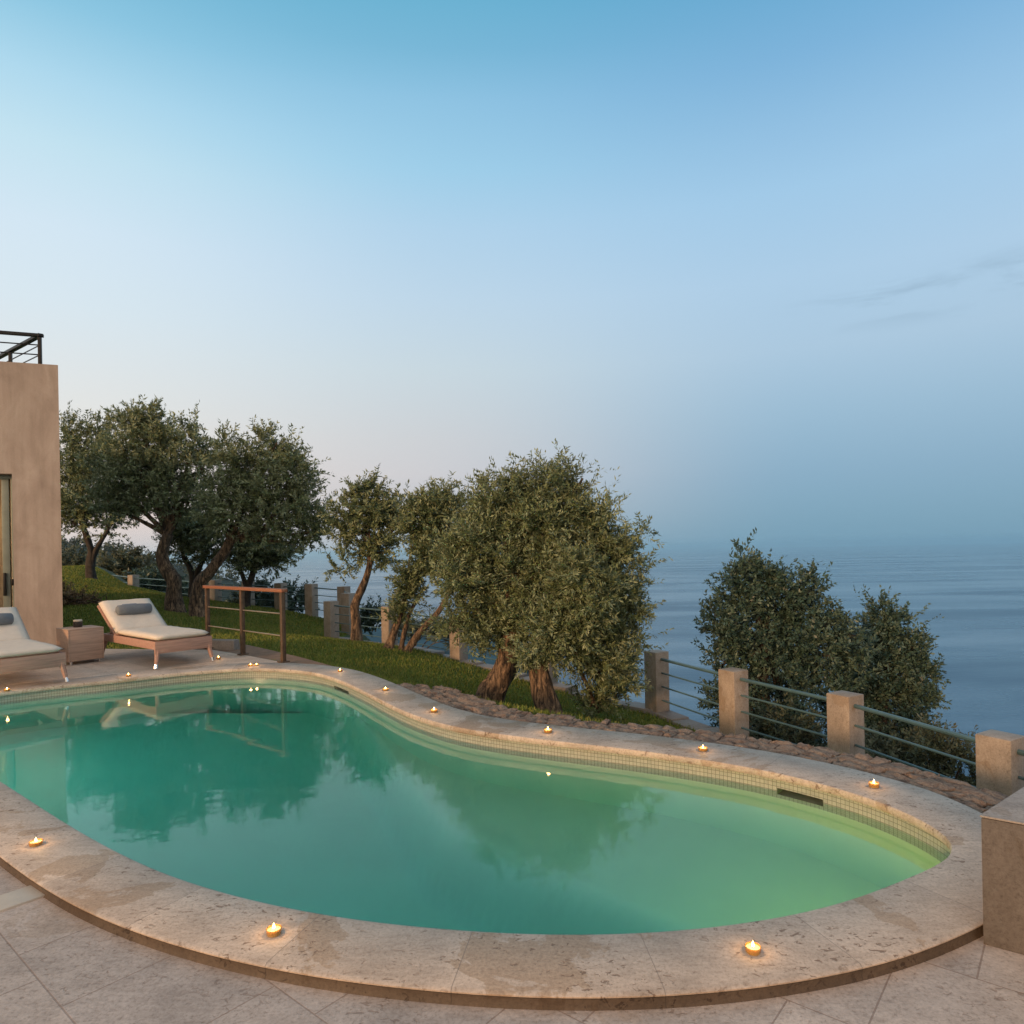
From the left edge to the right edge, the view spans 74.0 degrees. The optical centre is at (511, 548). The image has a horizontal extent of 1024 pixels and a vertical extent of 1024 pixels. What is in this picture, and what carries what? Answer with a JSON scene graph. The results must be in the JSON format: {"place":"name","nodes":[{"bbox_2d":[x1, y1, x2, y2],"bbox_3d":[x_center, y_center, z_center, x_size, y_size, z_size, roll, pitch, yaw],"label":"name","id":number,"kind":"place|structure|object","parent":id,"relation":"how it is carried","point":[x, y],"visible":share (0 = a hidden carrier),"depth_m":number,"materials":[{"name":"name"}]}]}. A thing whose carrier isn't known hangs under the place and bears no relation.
{"place":"outdoors","nodes":[
{"label":"outdoors","id":0,"kind":"place"},
{"bbox_2d":[0,649,278,685],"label":"deck","id":1,"kind":"structure","parent":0,"point":[116,661],"depth_m":8.98,"materials":[{"name":"stone"}]},
{"bbox_2d":[0,607,68,681],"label":"sun lounger","id":2,"kind":"object","parent":1,"relation":"on","point":[20,650],"visible":1,"depth_m":7.70,"materials":[{"name":"white fabric"}]},
{"bbox_2d":[56,625,103,664],"bbox_3d":[-5.874,1.299,9.251,0.434,0.468,0.434,-1,0,38],"label":"side table","id":3,"kind":"object","parent":1,"relation":"on","point":[84,642],"visible":0.88,"depth_m":9.11,"materials":[{"name":"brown wood"}]},
{"bbox_2d":[73,619,82,626],"bbox_3d":[-5.939,1.017,9.301,0.112,0.099,0.112,-1,0,0],"label":"candle jar","id":4,"kind":"object","parent":3,"relation":"on","point":[78,623],"visible":1,"depth_m":9.26,"materials":[{"name":"grey glass"}]},
{"bbox_2d":[97,598,214,668],"bbox_3d":[-5.007,1.123,9.444,2.047,0.792,0.777,-1,0,40],"label":"sun lounger","id":5,"kind":"object","parent":1,"relation":"on","point":[140,619],"visible":0.94,"depth_m":9.30,"materials":[{"name":"white fabric"}]},
{"bbox_2d":[203,585,289,662],"bbox_3d":[-3.817,1.015,9.626,2.320,0.958,0.120,-1,0,42],"label":"iron railing","id":6,"kind":"object","parent":1,"relation":"on","point":[242,630],"visible":0.88,"depth_m":9.59,"materials":[{"name":"brown metal"}]},
{"bbox_2d":[62,546,271,606],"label":"headland","id":7,"kind":"structure","parent":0,"point":[224,593],"depth_m":251.85,"materials":[{"name":"green plant"}]},
{"bbox_2d":[61,536,266,597],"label":"woodland","id":8,"kind":"object","parent":7,"relation":"on","point":[107,547],"visible":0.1,"depth_m":260.42,"materials":[{"name":"green plant"}]},
{"bbox_2d":[96,566,370,640],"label":"hillside","id":9,"kind":"structure","parent":0,"point":[365,638],"depth_m":23.94,"materials":[{"name":"green plant"}]},
{"bbox_2d":[62,544,100,565],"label":"shrub","id":10,"kind":"object","parent":9,"relation":"on","point":[75,558],"visible":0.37,"depth_m":35.77,"materials":[{"name":"green plant"}]},
{"bbox_2d":[95,533,156,580],"bbox_3d":[-19.168,0.915,33.864,3.764,3.411,2.796,-1,0,45],"label":"shrub","id":11,"kind":"object","parent":9,"relation":"on","point":[116,566],"visible":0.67,"depth_m":33.71,"materials":[{"name":"green plant"}]},
{"bbox_2d":[122,565,224,598],"bbox_3d":[-14.882,1.626,29.933,4.388,2.147,2.076,-1,0,0],"label":"shrub","id":12,"kind":"object","parent":9,"relation":"on","point":[151,573],"visible":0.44,"depth_m":29.66,"materials":[{"name":"green plant"}]},
{"bbox_2d":[225,569,281,607],"bbox_3d":[-8.128,1.472,21.075,2.002,1.839,1.556,-1,0,-28],"label":"shrub","id":13,"kind":"object","parent":9,"relation":"on","point":[235,595],"visible":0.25,"depth_m":20.86,"materials":[{"name":"green plant"}]},
{"bbox_2d":[257,574,319,612],"bbox_3d":[-6.795,1.590,20.861,1.644,1.638,1.915,-1,0,-37],"label":"shrub","id":14,"kind":"object","parent":9,"relation":"on","point":[290,598],"visible":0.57,"depth_m":20.77,"materials":[{"name":"green plant"}]},
{"bbox_2d":[360,593,389,636],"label":"shrub","id":15,"kind":"object","parent":9,"relation":"on","point":[367,621],"visible":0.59,"depth_m":17.84,"materials":[{"name":"green plant"}]},
{"bbox_2d":[749,687,827,747],"bbox_3d":[3.429,2.639,8.824,2.134,1.703,1.338,-1,0,7],"label":"shrub","id":16,"kind":"object","parent":9,"relation":"on","point":[770,728],"visible":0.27,"depth_m":8.75,"materials":[{"name":"green plant"}]},
{"bbox_2d":[690,527,892,745],"bbox_3d":[4.185,2.039,10.200,3.015,4.758,1.808,-1,0,0],"label":"evergreen tree","id":17,"kind":"object","parent":9,"relation":"on","point":[769,647],"visible":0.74,"depth_m":10.02,"materials":[{"name":"green plant"}]},
{"bbox_2d":[804,584,951,766],"bbox_3d":[5.981,2.876,11.274,2.306,4.621,1.717,-1,0,-24],"label":"evergreen tree","id":18,"kind":"object","parent":9,"relation":"on","point":[905,688],"visible":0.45,"depth_m":10.97,"materials":[{"name":"green plant"}]},
{"bbox_2d":[824,713,975,784],"bbox_3d":[4.758,2.750,8.144,2.179,1.480,1.359,-1,0,0],"label":"shrub","id":19,"kind":"object","parent":9,"relation":"on","point":[873,741],"visible":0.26,"depth_m":8.03,"materials":[{"name":"green plant"}]},
{"bbox_2d":[895,712,977,786],"bbox_3d":[5.120,2.526,8.014,1.392,1.153,0.944,-1,0,15],"label":"shrub","id":20,"kind":"object","parent":9,"relation":"on","point":[926,735],"visible":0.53,"depth_m":7.89,"materials":[{"name":"green plant"}]},
{"bbox_2d":[217,645,330,665],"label":"path","id":21,"kind":"structure","parent":0,"point":[258,652],"depth_m":9.69,"materials":[{"name":"beige stone"}]},
{"bbox_2d":[62,567,679,727],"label":"lawn","id":22,"kind":"structure","parent":0,"point":[468,684],"depth_m":11.62,"materials":[{"name":"green plant"}]},
{"bbox_2d":[0,330,62,644],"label":"house","id":23,"kind":"structure","parent":22,"relation":"on","point":[30,552],"depth_m":10.65,"materials":[{"name":"paint"}]},
{"bbox_2d":[0,475,13,606],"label":"door","id":24,"kind":"structure","parent":23,"relation":"in","point":[7,515],"depth_m":10.67,"materials":[{"name":"paint"}]},
{"bbox_2d":[62,580,107,605],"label":"shrub","id":25,"kind":"object","parent":22,"relation":"on","point":[69,594],"visible":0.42,"depth_m":15.42,"materials":[{"name":"green plant"}]},
{"bbox_2d":[59,401,143,579],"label":"olive tree","id":26,"kind":"object","parent":22,"relation":"on","point":[79,516],"visible":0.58,"depth_m":20.71,"materials":[{"name":"green plant"}]},
{"bbox_2d":[73,394,240,613],"bbox_3d":[-8.581,-1.043,16.457,4.051,5.429,2.542,-1,0,0],"label":"olive tree","id":27,"kind":"object","parent":22,"relation":"on","point":[141,472],"visible":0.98,"depth_m":16.25,"materials":[{"name":"green plant"}]},
{"bbox_2d":[136,500,229,596],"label":"olive tree","id":28,"kind":"object","parent":22,"relation":"on","point":[193,544],"visible":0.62,"depth_m":18.20,"materials":[{"name":"green plant"}]},
{"bbox_2d":[193,639,239,649],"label":"wall","id":29,"kind":"structure","parent":22,"relation":"on","point":[225,644],"depth_m":10.33,"materials":[{"name":"stone"}]},
{"bbox_2d":[112,575,354,634],"bbox_3d":[-10.638,1.484,21.804,16.676,1.671,1.276,-1,0,36],"label":"post fence","id":30,"kind":"object","parent":22,"relation":"on","point":[345,596],"visible":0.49,"depth_m":18.36,"materials":[{"name":"stone"}]},
{"bbox_2d":[220,526,306,607],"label":"olive tree","id":31,"kind":"object","parent":22,"relation":"on","point":[269,559],"visible":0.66,"depth_m":18.29,"materials":[{"name":"green plant"}]},
{"bbox_2d":[183,414,345,617],"bbox_3d":[-5.684,-0.739,15.496,3.845,4.702,2.323,-1,0,0],"label":"olive tree","id":32,"kind":"object","parent":22,"relation":"on","point":[247,497],"visible":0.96,"depth_m":15.27,"materials":[{"name":"green plant"}]},
{"bbox_2d":[315,465,414,641],"bbox_3d":[-2.870,0.098,13.595,1.875,3.642,1.782,-1,0,-38],"label":"olive tree","id":33,"kind":"object","parent":22,"relation":"on","point":[367,512],"visible":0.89,"depth_m":13.50,"materials":[{"name":"green plant"}]},
{"bbox_2d":[370,470,472,652],"bbox_3d":[-1.461,0.265,12.610,2.160,3.416,1.424,-1,0,22],"label":"olive tree","id":34,"kind":"object","parent":22,"relation":"on","point":[427,507],"visible":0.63,"depth_m":12.45,"materials":[{"name":"green plant"}]},
{"bbox_2d":[0,663,982,1010],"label":"swimming pool","id":35,"kind":"structure","parent":22,"relation":"in","point":[930,913],"depth_m":2.58,"materials":[{"name":"stone"}]},
{"bbox_2d":[29,838,42,846],"bbox_3d":[-2.357,1.446,3.367,0.060,0.036,0.060,-1,0,-36],"label":"tealight candle","id":36,"kind":"object","parent":35,"relation":"on","point":[35,842],"visible":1,"depth_m":3.36,"materials":[{"name":"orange wax"}]},
{"bbox_2d":[266,923,281,937],"bbox_3d":[-0.889,1.416,2.539,0.056,0.041,0.056,-1,0,35],"label":"tealight candle","id":37,"kind":"object","parent":35,"relation":"on","point":[273,930],"visible":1,"depth_m":2.53,"materials":[{"name":"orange wax"}]},
{"bbox_2d":[544,728,551,732],"bbox_3d":[0.277,1.391,5.243,0.066,0.045,0.066,-1,0,43],"label":"tealight candle","id":38,"kind":"object","parent":35,"relation":"on","point":[547,730],"visible":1,"depth_m":5.22,"materials":[{"name":"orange wax"}]},
{"bbox_2d":[698,746,707,751],"bbox_3d":[1.322,1.375,4.707,0.064,0.038,0.064,-1,0,37],"label":"tealight candle","id":39,"kind":"object","parent":35,"relation":"on","point":[702,748],"visible":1,"depth_m":4.69,"materials":[{"name":"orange wax"}]},
{"bbox_2d":[745,941,760,955],"bbox_3d":[0.839,1.384,2.369,0.054,0.039,0.054,-1,0,26],"label":"tealight candle","id":40,"kind":"object","parent":35,"relation":"on","point":[752,948],"visible":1,"depth_m":2.36,"materials":[{"name":"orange wax"}]},
{"bbox_2d":[868,780,879,787],"bbox_3d":[2.099,1.356,3.943,0.058,0.045,0.058,-1,0,-27],"label":"tealight candle","id":41,"kind":"object","parent":35,"relation":"on","point":[873,784],"visible":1,"depth_m":3.93,"materials":[{"name":"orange wax"}]},
{"bbox_2d":[403,438,621,702],"bbox_3d":[0.049,0.416,9.090,2.951,3.757,1.775,-1,0,0],"label":"olive tree","id":42,"kind":"object","parent":22,"relation":"on","point":[498,547],"visible":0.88,"depth_m":8.78,"materials":[{"name":"green plant"}]},
{"bbox_2d":[335,637,719,731],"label":"kerb","id":43,"kind":"structure","parent":22,"relation":"on","point":[678,718],"depth_m":10.06,"materials":[{"name":"stone"}]},
{"bbox_2d":[323,601,556,682],"bbox_3d":[-1.718,1.795,13.631,6.673,1.283,0.484,-1,0,42],"label":"post fence","id":44,"kind":"object","parent":43,"relation":"on","point":[331,618],"visible":0.34,"depth_m":14.55,"materials":[{"name":"stone"}]},
{"bbox_2d":[644,649,1023,795],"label":"post fence","id":45,"kind":"object","parent":43,"relation":"on","point":[999,764],"visible":0.67,"depth_m":6.84,"materials":[{"name":"stone"}]},
{"bbox_2d":[500,475,673,721],"bbox_3d":[0.976,0.766,8.663,2.473,3.462,1.502,-1,0,-26],"label":"olive tree","id":46,"kind":"object","parent":22,"relation":"on","point":[581,619],"visible":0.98,"depth_m":8.47,"materials":[{"name":"green plant"}]},
{"bbox_2d":[397,683,1008,813],"bbox_3d":[1.073,1.847,5.343,1.277,0.905,6.219,-1,0,-42],"label":"stone border","id":47,"kind":"object","parent":22,"relation":"on","point":[982,800],"visible":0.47,"depth_m":4.99,"materials":[{"name":"stone"}]},
{"bbox_2d":[362,627,528,675],"bbox_3d":[-2.803,5.095,18.700,6.600,5.000,8.600,-1,0,0],"label":"railing","id":48,"kind":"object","parent":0,"point":[378,632],"depth_m":18.05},
{"bbox_2d":[398,601,449,650],"bbox_3d":[-2.130,1.899,17.001,2.118,1.369,1.205,-1,0,0],"label":"shrub","id":49,"kind":"object","parent":48,"relation":"on","point":[428,630],"visible":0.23,"depth_m":16.88,"materials":[{"name":"green plant"}]},
{"bbox_2d":[0,678,946,934],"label":"water","id":50,"kind":"structure","parent":0,"point":[312,797],"depth_m":3.89,"materials":[{"name":"teal liquid"}]},
{"bbox_2d":[0,857,1023,1023],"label":"terrace","id":51,"kind":"structure","parent":0,"point":[58,965],"depth_m":2.23,"materials":[{"name":"stone"}]},
{"bbox_2d":[0,885,43,911],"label":"floor hatch","id":52,"kind":"object","parent":51,"relation":"on","point":[19,897],"visible":0.87,"depth_m":2.93,"materials":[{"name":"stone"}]},
{"bbox_2d":[980,787,1023,954],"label":"stone block","id":53,"kind":"structure","parent":51,"relation":"on","point":[1002,828],"depth_m":2.44,"materials":[{"name":"beige stone"}]},
{"bbox_2d":[0,0,1023,558],"label":"sky","id":54,"kind":"structure","parent":0,"point":[760,263],"materials":[{"name":"blue"}]},
{"bbox_2d":[171,543,1023,777],"bbox_3d":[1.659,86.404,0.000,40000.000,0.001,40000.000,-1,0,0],"label":"sea","id":55,"kind":"structure","parent":0,"point":[972,595],"depth_m":1063.54,"materials":[{"name":"liquid"}]}
]}

